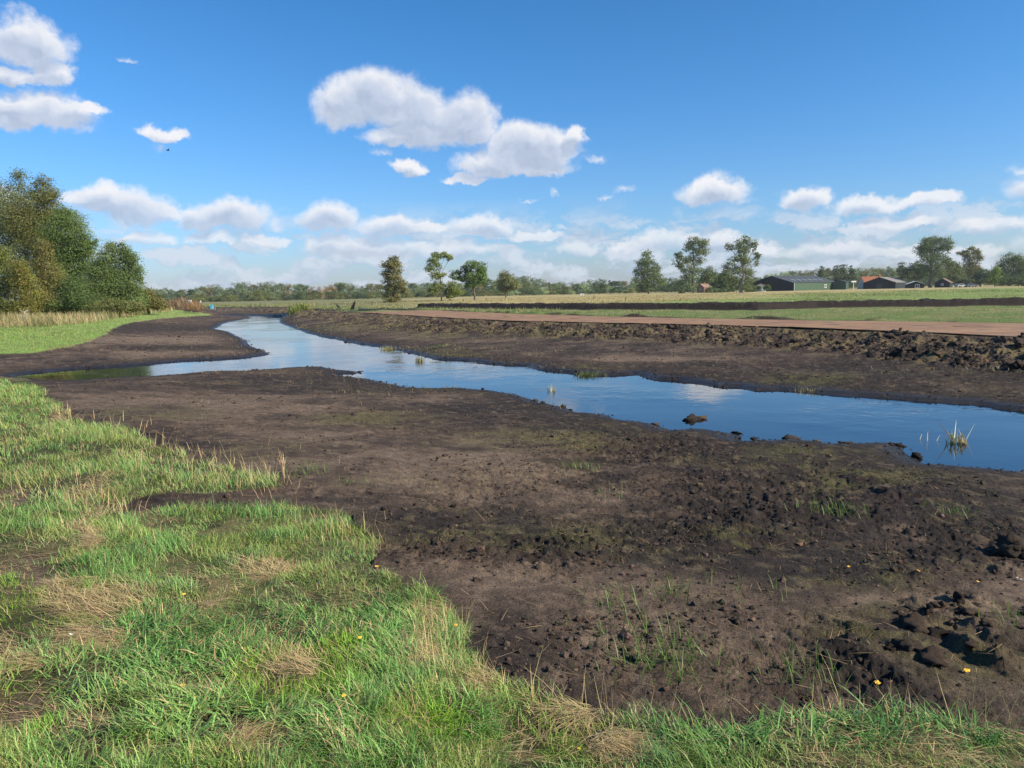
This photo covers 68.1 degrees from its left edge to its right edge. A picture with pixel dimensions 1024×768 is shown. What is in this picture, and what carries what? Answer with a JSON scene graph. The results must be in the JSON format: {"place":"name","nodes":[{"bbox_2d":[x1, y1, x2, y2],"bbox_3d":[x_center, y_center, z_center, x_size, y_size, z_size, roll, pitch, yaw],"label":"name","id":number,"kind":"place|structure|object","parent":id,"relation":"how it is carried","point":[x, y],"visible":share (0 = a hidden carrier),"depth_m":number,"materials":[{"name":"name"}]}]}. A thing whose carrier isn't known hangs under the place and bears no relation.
{"place":"outdoors","nodes":[
{"label":"outdoors","id":0,"kind":"place"},
{"bbox_2d":[0,284,1023,767],"bbox_3d":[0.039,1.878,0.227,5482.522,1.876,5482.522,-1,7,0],"label":"ground","id":1,"kind":"structure","parent":0,"point":[270,412],"depth_m":6.68,"materials":[{"name":"soil"}]},
{"bbox_2d":[0,177,25,309],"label":"birch tree","id":2,"kind":"object","parent":1,"relation":"on","point":[0,216],"visible":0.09,"depth_m":96.21,"materials":[{"name":"green plant"}]},
{"bbox_2d":[0,242,26,315],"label":"birch tree","id":3,"kind":"object","parent":1,"relation":"on","point":[4,254],"visible":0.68,"depth_m":74.04,"materials":[{"name":"green plant"}]},
{"bbox_2d":[0,256,52,315],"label":"birch tree","id":4,"kind":"object","parent":1,"relation":"on","point":[23,287],"visible":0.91,"depth_m":73.03,"materials":[{"name":"green plant"}]},
{"bbox_2d":[0,166,64,290],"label":"birch tree","id":5,"kind":"object","parent":1,"relation":"on","point":[14,196],"visible":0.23,"depth_m":91.61,"materials":[{"name":"green plant"}]},
{"bbox_2d":[0,171,87,313],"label":"birch tree","id":6,"kind":"object","parent":1,"relation":"on","point":[25,219],"visible":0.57,"depth_m":87.24,"materials":[{"name":"green plant"}]},
{"bbox_2d":[26,238,68,313],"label":"birch tree","id":7,"kind":"object","parent":1,"relation":"on","point":[46,269],"visible":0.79,"depth_m":75.02,"materials":[{"name":"green plant"}]},
{"bbox_2d":[18,204,103,312],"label":"alder tree","id":8,"kind":"object","parent":1,"relation":"on","point":[70,254],"visible":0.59,"depth_m":82.06,"materials":[{"name":"green plant"}]},
{"bbox_2d":[36,272,116,314],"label":"willow shrub","id":9,"kind":"object","parent":1,"relation":"on","point":[75,299],"visible":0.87,"depth_m":75.27,"materials":[{"name":"green plant"}]},
{"bbox_2d":[79,295,148,314],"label":"willow shrub","id":10,"kind":"object","parent":1,"relation":"on","point":[121,305],"visible":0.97,"depth_m":72.75,"materials":[{"name":"green plant"}]},
{"bbox_2d":[72,238,159,313],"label":"alder tree","id":11,"kind":"object","parent":1,"relation":"on","point":[111,279],"visible":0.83,"depth_m":78.40,"materials":[{"name":"green plant"}]},
{"bbox_2d":[131,283,169,314],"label":"willow shrub","id":12,"kind":"object","parent":1,"relation":"on","point":[157,304],"visible":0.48,"depth_m":83.03,"materials":[{"name":"green plant"}]},
{"bbox_2d":[166,296,188,309],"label":"brush pile","id":13,"kind":"object","parent":1,"relation":"on","point":[179,304],"visible":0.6,"depth_m":116.62,"materials":[{"name":"plant"}]},
{"bbox_2d":[185,299,204,311],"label":"brush pile","id":14,"kind":"object","parent":1,"relation":"on","point":[192,305],"visible":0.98,"depth_m":108.05,"materials":[{"name":"plant"}]},
{"bbox_2d":[189,293,204,301],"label":"distant bush","id":15,"kind":"object","parent":1,"relation":"on","point":[197,298],"visible":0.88,"depth_m":374.62,"materials":[{"name":"green plant"}]},
{"bbox_2d":[199,286,209,301],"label":"distant tree","id":16,"kind":"object","parent":1,"relation":"on","point":[205,290],"visible":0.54,"depth_m":457.90,"materials":[{"name":"green plant"}]},
{"bbox_2d":[205,285,215,298],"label":"distant tree","id":17,"kind":"object","parent":1,"relation":"on","point":[210,293],"visible":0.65,"depth_m":460.22,"materials":[{"name":"green plant"}]},
{"bbox_2d":[212,284,223,300],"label":"distant tree","id":18,"kind":"object","parent":1,"relation":"on","point":[217,292],"visible":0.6,"depth_m":461.84,"materials":[{"name":"green plant"}]},
{"bbox_2d":[220,292,239,301],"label":"distant bush","id":19,"kind":"object","parent":1,"relation":"on","point":[227,297],"visible":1,"depth_m":375.90,"materials":[{"name":"green plant"}]},
{"bbox_2d":[233,282,249,298],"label":"distant tree","id":20,"kind":"object","parent":1,"relation":"on","point":[241,289],"visible":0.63,"depth_m":422.03,"materials":[{"name":"green plant"}]},
{"bbox_2d":[243,292,257,300],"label":"distant bush","id":21,"kind":"object","parent":1,"relation":"on","point":[249,297],"visible":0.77,"depth_m":375.27,"materials":[{"name":"green plant"}]},
{"bbox_2d":[251,292,265,300],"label":"distant bush","id":22,"kind":"object","parent":1,"relation":"on","point":[256,295],"visible":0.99,"depth_m":370.76,"materials":[{"name":"green plant"}]},
{"bbox_2d":[256,291,274,300],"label":"distant bush","id":23,"kind":"object","parent":1,"relation":"on","point":[265,296],"visible":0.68,"depth_m":380.56,"materials":[{"name":"green plant"}]},
{"bbox_2d":[259,281,275,299],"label":"distant tree","id":24,"kind":"object","parent":1,"relation":"on","point":[267,289],"visible":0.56,"depth_m":417.37,"materials":[{"name":"green plant"}]},
{"bbox_2d":[270,284,284,297],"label":"distant tree","id":25,"kind":"object","parent":1,"relation":"on","point":[277,291],"visible":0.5,"depth_m":426.96,"materials":[{"name":"green plant"}]},
{"bbox_2d":[281,283,296,297],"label":"distant tree","id":26,"kind":"object","parent":1,"relation":"on","point":[286,290],"visible":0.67,"depth_m":409.35,"materials":[{"name":"green plant"}]},
{"bbox_2d":[286,291,304,299],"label":"distant bush","id":27,"kind":"object","parent":1,"relation":"on","point":[297,296],"visible":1,"depth_m":369.87,"materials":[{"name":"green plant"}]},
{"bbox_2d":[289,301,313,310],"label":"reed clump","id":28,"kind":"object","parent":1,"relation":"on","point":[303,306],"visible":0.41,"depth_m":94.30,"materials":[{"name":"green plant"}]},
{"bbox_2d":[306,290,321,299],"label":"distant bush","id":29,"kind":"object","parent":1,"relation":"on","point":[316,295],"visible":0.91,"depth_m":393.14,"materials":[{"name":"green plant"}]},
{"bbox_2d":[336,282,347,296],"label":"distant tree","id":30,"kind":"object","parent":1,"relation":"on","point":[342,286],"visible":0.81,"depth_m":410.29,"materials":[{"name":"green plant"}]},
{"bbox_2d":[353,289,372,298],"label":"distant bush","id":31,"kind":"object","parent":1,"relation":"on","point":[361,295],"visible":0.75,"depth_m":378.56,"materials":[{"name":"green plant"}]},
{"bbox_2d":[378,254,408,302],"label":"tree","id":32,"kind":"object","parent":1,"relation":"on","point":[391,265],"visible":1,"depth_m":147.76,"materials":[{"name":"green plant"}]},
{"bbox_2d":[424,251,464,300],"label":"tree","id":33,"kind":"object","parent":1,"relation":"on","point":[454,289],"visible":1,"depth_m":163.10,"materials":[{"name":"green plant"}]},
{"bbox_2d":[448,259,488,299],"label":"tree","id":34,"kind":"object","parent":1,"relation":"on","point":[473,277],"visible":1,"depth_m":165.67,"materials":[{"name":"green plant"}]},
{"bbox_2d":[462,288,475,296],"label":"distant bush","id":35,"kind":"object","parent":1,"relation":"on","point":[467,293],"visible":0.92,"depth_m":374.38,"materials":[{"name":"green plant"}]},
{"bbox_2d":[486,279,497,295],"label":"distant tree","id":36,"kind":"object","parent":1,"relation":"on","point":[492,287],"visible":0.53,"depth_m":425.98,"materials":[{"name":"green plant"}]},
{"bbox_2d":[495,268,521,297],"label":"tree","id":37,"kind":"object","parent":1,"relation":"on","point":[503,285],"visible":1,"depth_m":232.18,"materials":[{"name":"green plant"}]},
{"bbox_2d":[0,404,1023,767],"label":"straw","id":38,"kind":"object","parent":1,"relation":"on","point":[620,738],"visible":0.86,"depth_m":3.32,"materials":[{"name":"plant"}]},
{"bbox_2d":[0,288,1023,407],"bbox_3d":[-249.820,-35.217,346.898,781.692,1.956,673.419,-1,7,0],"label":"field grass","id":39,"kind":"structure","parent":1,"relation":"on","point":[9,320],"depth_m":62.29,"materials":[{"name":"plant"}]},
{"bbox_2d":[4,319,1023,728],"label":"soil crumbs","id":40,"kind":"object","parent":1,"relation":"on","point":[624,635],"visible":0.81,"depth_m":6.33,"materials":[{"name":"soil"}]},
{"bbox_2d":[519,285,535,294],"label":"distant bush","id":41,"kind":"object","parent":1,"relation":"on","point":[528,289],"visible":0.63,"depth_m":384.22,"materials":[{"name":"green plant"}]},
{"bbox_2d":[520,275,536,294],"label":"distant tree","id":42,"kind":"object","parent":1,"relation":"on","point":[524,283],"visible":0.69,"depth_m":406.10,"materials":[{"name":"green plant"}]},
{"bbox_2d":[44,359,1023,741],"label":"dead stalks","id":43,"kind":"object","parent":1,"relation":"on","point":[660,555],"visible":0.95,"depth_m":5.02,"materials":[{"name":"plant"}]},
{"bbox_2d":[55,315,1023,701],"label":"sprouting plants","id":44,"kind":"object","parent":1,"relation":"on","point":[673,653],"visible":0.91,"depth_m":4.13,"materials":[{"name":"green plant"}]},
{"bbox_2d":[533,278,546,294],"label":"distant tree","id":45,"kind":"object","parent":1,"relation":"on","point":[537,285],"visible":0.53,"depth_m":414.73,"materials":[{"name":"green plant"}]},
{"bbox_2d":[544,286,558,294],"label":"distant bush","id":46,"kind":"object","parent":1,"relation":"on","point":[551,292],"visible":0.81,"depth_m":388.13,"materials":[{"name":"green plant"}]},
{"bbox_2d":[153,270,1004,297],"bbox_3d":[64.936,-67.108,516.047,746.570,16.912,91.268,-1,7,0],"label":"distant wood","id":47,"kind":"object","parent":1,"relation":"on","point":[666,282],"visible":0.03,"depth_m":503.89,"materials":[{"name":"green plant"}]},
{"bbox_2d":[576,284,590,293],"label":"distant bush","id":48,"kind":"object","parent":1,"relation":"on","point":[582,287],"visible":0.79,"depth_m":375.65,"materials":[{"name":"green plant"}]},
{"bbox_2d":[596,284,609,293],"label":"distant bush","id":49,"kind":"object","parent":1,"relation":"on","point":[603,287],"visible":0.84,"depth_m":390.23,"materials":[{"name":"green plant"}]},
{"bbox_2d":[610,283,625,292],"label":"distant bush","id":50,"kind":"object","parent":1,"relation":"on","point":[617,288],"visible":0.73,"depth_m":380.05,"materials":[{"name":"green plant"}]},
{"bbox_2d":[632,249,667,293],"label":"poplar tree","id":51,"kind":"object","parent":1,"relation":"on","point":[650,272],"visible":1,"depth_m":286.10,"materials":[{"name":"green plant"}]},
{"bbox_2d":[664,282,681,291],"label":"distant bush","id":52,"kind":"object","parent":1,"relation":"on","point":[670,285],"visible":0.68,"depth_m":373.52,"materials":[{"name":"green plant"}]},
{"bbox_2d":[671,236,711,292],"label":"poplar tree","id":53,"kind":"object","parent":1,"relation":"on","point":[701,249],"visible":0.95,"depth_m":291.17,"materials":[{"name":"green plant"}]},
{"bbox_2d":[677,284,725,292],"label":"farm shrub","id":54,"kind":"object","parent":1,"relation":"on","point":[686,289],"visible":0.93,"depth_m":282.23,"materials":[{"name":"green plant"}]},
{"bbox_2d":[696,283,709,292],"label":"brick house","id":55,"kind":"structure","parent":1,"relation":"on","point":[703,286],"depth_m":299.19,"materials":[{"name":"tile"}]},
{"bbox_2d":[694,265,718,285],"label":"tree","id":56,"kind":"object","parent":1,"relation":"on","point":[708,277],"visible":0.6,"depth_m":315.27,"materials":[{"name":"green plant"}]},
{"bbox_2d":[708,271,730,291],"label":"tree","id":57,"kind":"object","parent":1,"relation":"on","point":[721,284],"visible":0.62,"depth_m":286.71,"materials":[{"name":"green plant"}]},
{"bbox_2d":[718,234,761,292],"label":"poplar tree","id":58,"kind":"object","parent":1,"relation":"on","point":[744,279],"visible":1,"depth_m":231.93,"materials":[{"name":"green plant"}]},
{"bbox_2d":[739,285,761,291],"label":"farm shrub","id":59,"kind":"object","parent":1,"relation":"on","point":[758,288],"visible":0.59,"depth_m":275.37,"materials":[{"name":"green plant"}]},
{"bbox_2d":[752,275,834,290],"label":"barn","id":60,"kind":"structure","parent":1,"relation":"on","point":[790,283],"depth_m":305.54,"materials":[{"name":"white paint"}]},
{"bbox_2d":[815,266,827,278],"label":"conifer","id":61,"kind":"object","parent":1,"relation":"on","point":[821,272],"visible":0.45,"depth_m":391.13,"materials":[{"name":"green plant"}]},
{"bbox_2d":[831,265,842,280],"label":"conifer","id":62,"kind":"object","parent":1,"relation":"on","point":[836,273],"visible":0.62,"depth_m":390.83,"materials":[{"name":"green plant"}]},
{"bbox_2d":[832,280,848,289],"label":"annex shed","id":63,"kind":"structure","parent":1,"relation":"on","point":[840,284],"depth_m":315.23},
{"bbox_2d":[838,264,851,284],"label":"conifer","id":64,"kind":"object","parent":1,"relation":"on","point":[843,271],"visible":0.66,"depth_m":390.63,"materials":[{"name":"green plant"}]},
{"bbox_2d":[845,265,859,288],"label":"conifer","id":65,"kind":"object","parent":1,"relation":"on","point":[852,271],"visible":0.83,"depth_m":390.47,"materials":[{"name":"green plant"}]},
{"bbox_2d":[854,267,867,286],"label":"distant tree","id":66,"kind":"object","parent":1,"relation":"on","point":[860,272],"visible":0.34,"depth_m":397.02,"materials":[{"name":"green plant"}]},
{"bbox_2d":[857,274,881,288],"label":"farmhouse","id":67,"kind":"object","parent":1,"relation":"on","point":[861,281],"visible":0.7,"depth_m":335.35,"materials":[{"name":"brick"}]},
{"bbox_2d":[863,277,907,288],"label":"cow shed","id":68,"kind":"structure","parent":1,"relation":"on","point":[885,283],"depth_m":307.07,"materials":[{"name":"metal"}]},
{"bbox_2d":[883,643,896,651],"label":"peat clod","id":69,"kind":"object","parent":1,"relation":"on","point":[890,647],"visible":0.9,"depth_m":3.74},
{"bbox_2d":[885,268,897,276],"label":"distant tree","id":70,"kind":"object","parent":1,"relation":"on","point":[891,271],"visible":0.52,"depth_m":402.22,"materials":[{"name":"green plant"}]},
{"bbox_2d":[894,262,908,282],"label":"conifer","id":71,"kind":"object","parent":1,"relation":"on","point":[900,267],"visible":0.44,"depth_m":390.94,"materials":[{"name":"green plant"}]},
{"bbox_2d":[894,346,910,355],"bbox_3d":[10.626,-0.880,20.526,0.431,0.336,0.369,0,7,12],"label":"peat clod","id":72,"kind":"object","parent":1,"relation":"on","point":[903,350],"visible":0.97,"depth_m":20.44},
{"bbox_2d":[890,638,924,651],"bbox_3d":[1.954,1.312,3.759,0.165,0.129,0.141,-1,7,4],"label":"peat clod","id":73,"kind":"object","parent":1,"relation":"on","point":[903,645],"visible":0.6,"depth_m":3.73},
{"bbox_2d":[897,259,925,280],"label":"farm tree","id":74,"kind":"object","parent":1,"relation":"on","point":[912,272],"visible":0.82,"depth_m":340.53,"materials":[{"name":"green plant"}]},
{"bbox_2d":[899,611,926,629],"bbox_3d":[2.167,1.284,4.091,0.126,0.078,0.216,1,7,20],"label":"peat clod","id":75,"kind":"object","parent":1,"relation":"on","point":[915,619],"visible":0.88,"depth_m":4.08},
{"bbox_2d":[905,281,923,287],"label":"lean shed","id":76,"kind":"structure","parent":1,"relation":"on","point":[914,284],"depth_m":298.96,"materials":[{"name":"white paint"}]},
{"bbox_2d":[911,452,922,458],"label":"peat clod","id":77,"kind":"object","parent":1,"relation":"on","point":[916,455],"visible":0.94,"depth_m":10.32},
{"bbox_2d":[909,624,928,633],"bbox_3d":[2.149,1.301,3.994,0.104,0.052,0.102,5,9,40],"label":"peat clod","id":78,"kind":"object","parent":1,"relation":"on","point":[922,629],"visible":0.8,"depth_m":3.97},
{"bbox_2d":[924,604,933,615],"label":"peat clod","id":79,"kind":"object","parent":1,"relation":"on","point":[929,608],"visible":0.99,"depth_m":4.22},
{"bbox_2d":[914,644,948,666],"bbox_3d":[2.008,1.306,3.625,0.125,0.078,0.214,1,7,15],"label":"peat clod","id":80,"kind":"object","parent":1,"relation":"on","point":[932,654],"visible":0.97,"depth_m":3.61,"materials":[{"name":"soil"}]},
{"bbox_2d":[927,601,940,607],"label":"peat clod","id":81,"kind":"object","parent":1,"relation":"on","point":[935,604],"visible":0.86,"depth_m":4.35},
{"bbox_2d":[912,235,956,287],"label":"farm tree","id":82,"kind":"object","parent":1,"relation":"on","point":[927,246],"visible":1,"depth_m":315.38,"materials":[{"name":"green plant"}]},
{"bbox_2d":[932,351,943,357],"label":"peat clod","id":83,"kind":"object","parent":1,"relation":"on","point":[937,353],"visible":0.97,"depth_m":19.42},
{"bbox_2d":[927,626,951,638],"bbox_3d":[2.208,1.303,3.962,0.106,0.061,0.152,-3,7,-15],"label":"peat clod","id":84,"kind":"object","parent":1,"relation":"on","point":[939,633],"visible":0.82,"depth_m":3.93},
{"bbox_2d":[935,341,946,350],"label":"peat clod","id":85,"kind":"object","parent":1,"relation":"on","point":[939,344],"visible":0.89,"depth_m":20.14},
{"bbox_2d":[935,278,952,287],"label":"brown roofed shed","id":86,"kind":"structure","parent":1,"relation":"on","point":[943,282],"depth_m":311.63,"materials":[{"name":"white paint"}]},
{"bbox_2d":[938,257,967,283],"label":"farm tree","id":87,"kind":"object","parent":1,"relation":"on","point":[955,274],"visible":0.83,"depth_m":319.79,"materials":[{"name":"green plant"}]},
{"bbox_2d":[953,591,965,605],"bbox_3d":[2.591,1.260,4.395,0.069,0.117,0.128,4,8,34],"label":"peat clod","id":88,"kind":"object","parent":1,"relation":"on","point":[958,598],"visible":0.9,"depth_m":4.37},
{"bbox_2d":[960,607,976,616],"bbox_3d":[2.530,1.265,4.197,0.091,0.046,0.094,3,8,31],"label":"peat clod","id":89,"kind":"object","parent":1,"relation":"on","point":[967,611],"visible":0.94,"depth_m":4.18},
{"bbox_2d":[955,246,984,286],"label":"farm tree","id":90,"kind":"object","parent":1,"relation":"on","point":[969,266],"visible":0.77,"depth_m":330.50,"materials":[{"name":"green plant"}]},
{"bbox_2d":[963,638,976,647],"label":"peat clod","id":91,"kind":"object","parent":1,"relation":"on","point":[970,642],"visible":1,"depth_m":3.72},
{"bbox_2d":[956,268,992,286],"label":"farm shrub","id":92,"kind":"object","parent":1,"relation":"on","point":[978,276],"visible":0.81,"depth_m":297.60,"materials":[{"name":"green plant"}]},
{"bbox_2d":[979,619,996,627],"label":"peat clod","id":93,"kind":"object","parent":1,"relation":"on","point":[987,623],"visible":0.98,"depth_m":4.04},
{"bbox_2d":[986,266,1005,286],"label":"farm tree","id":94,"kind":"object","parent":1,"relation":"on","point":[994,276],"visible":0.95,"depth_m":282.02,"materials":[{"name":"green plant"}]},
{"bbox_2d":[988,251,1023,285],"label":"farm tree","id":95,"kind":"object","parent":1,"relation":"on","point":[1016,262],"visible":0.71,"depth_m":310.56,"materials":[{"name":"green plant"}]},
{"bbox_2d":[989,531,1023,559],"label":"peat clod","id":96,"kind":"object","parent":1,"relation":"on","point":[1010,544],"visible":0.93,"depth_m":5.60,"materials":[{"name":"soil"}]},
{"bbox_2d":[998,270,1023,285],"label":"farm shrub","id":97,"kind":"object","parent":1,"relation":"on","point":[1017,281],"visible":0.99,"depth_m":276.24,"materials":[{"name":"green plant"}]},
{"bbox_2d":[1009,360,1023,368],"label":"peat clod","id":98,"kind":"object","parent":1,"relation":"on","point":[1015,364],"visible":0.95,"depth_m":17.15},
{"bbox_2d":[1014,340,1023,346],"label":"peat clod","id":99,"kind":"object","parent":1,"relation":"on","point":[1019,343],"visible":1,"depth_m":19.53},
{"bbox_2d":[0,378,1023,767],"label":"meadow grass","id":100,"kind":"structure","parent":0,"point":[352,734],"depth_m":3.19,"materials":[{"name":"plant"}]},
{"bbox_2d":[0,0,1023,303],"label":"sky","id":101,"kind":"structure","parent":0,"point":[312,143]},
{"bbox_2d":[15,315,1023,471],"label":"river water","id":102,"kind":"structure","parent":0,"point":[995,439],"depth_m":16.00,"materials":[{"name":"blue liquid"}]},
{"bbox_2d":[287,306,299,314],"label":"reed clump","id":103,"kind":"object","parent":102,"relation":"on","point":[292,311],"visible":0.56,"depth_m":88.16,"materials":[{"name":"green plant"}]},
{"bbox_2d":[573,371,602,376],"bbox_3d":[2.163,-0.297,21.091,0.948,0.207,0.664,-1,7,0],"label":"rush tuft","id":104,"kind":"object","parent":102,"relation":"in","point":[587,373],"visible":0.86,"depth_m":21.11,"materials":[{"name":"green plant"}]},
{"bbox_2d":[682,413,698,420],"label":"peat clod","id":105,"kind":"object","parent":102,"relation":"in","point":[691,417],"visible":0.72,"depth_m":13.62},
{"bbox_2d":[782,434,800,438],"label":"peat clod","id":106,"kind":"object","parent":102,"relation":"in","point":[788,436],"visible":0.62,"depth_m":11.74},
{"bbox_2d":[943,431,964,443],"bbox_3d":[6.534,0.778,11.177,0.273,0.265,0.241,-7,9,-42],"label":"dry reed","id":107,"kind":"object","parent":102,"relation":"on","point":[955,438],"visible":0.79,"depth_m":11.17,"materials":[{"name":"beige plant"}]},
{"bbox_2d":[358,310,1023,336],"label":"road","id":108,"kind":"structure","parent":0,"point":[1002,329],"depth_m":33.09,"materials":[{"name":"soil"}]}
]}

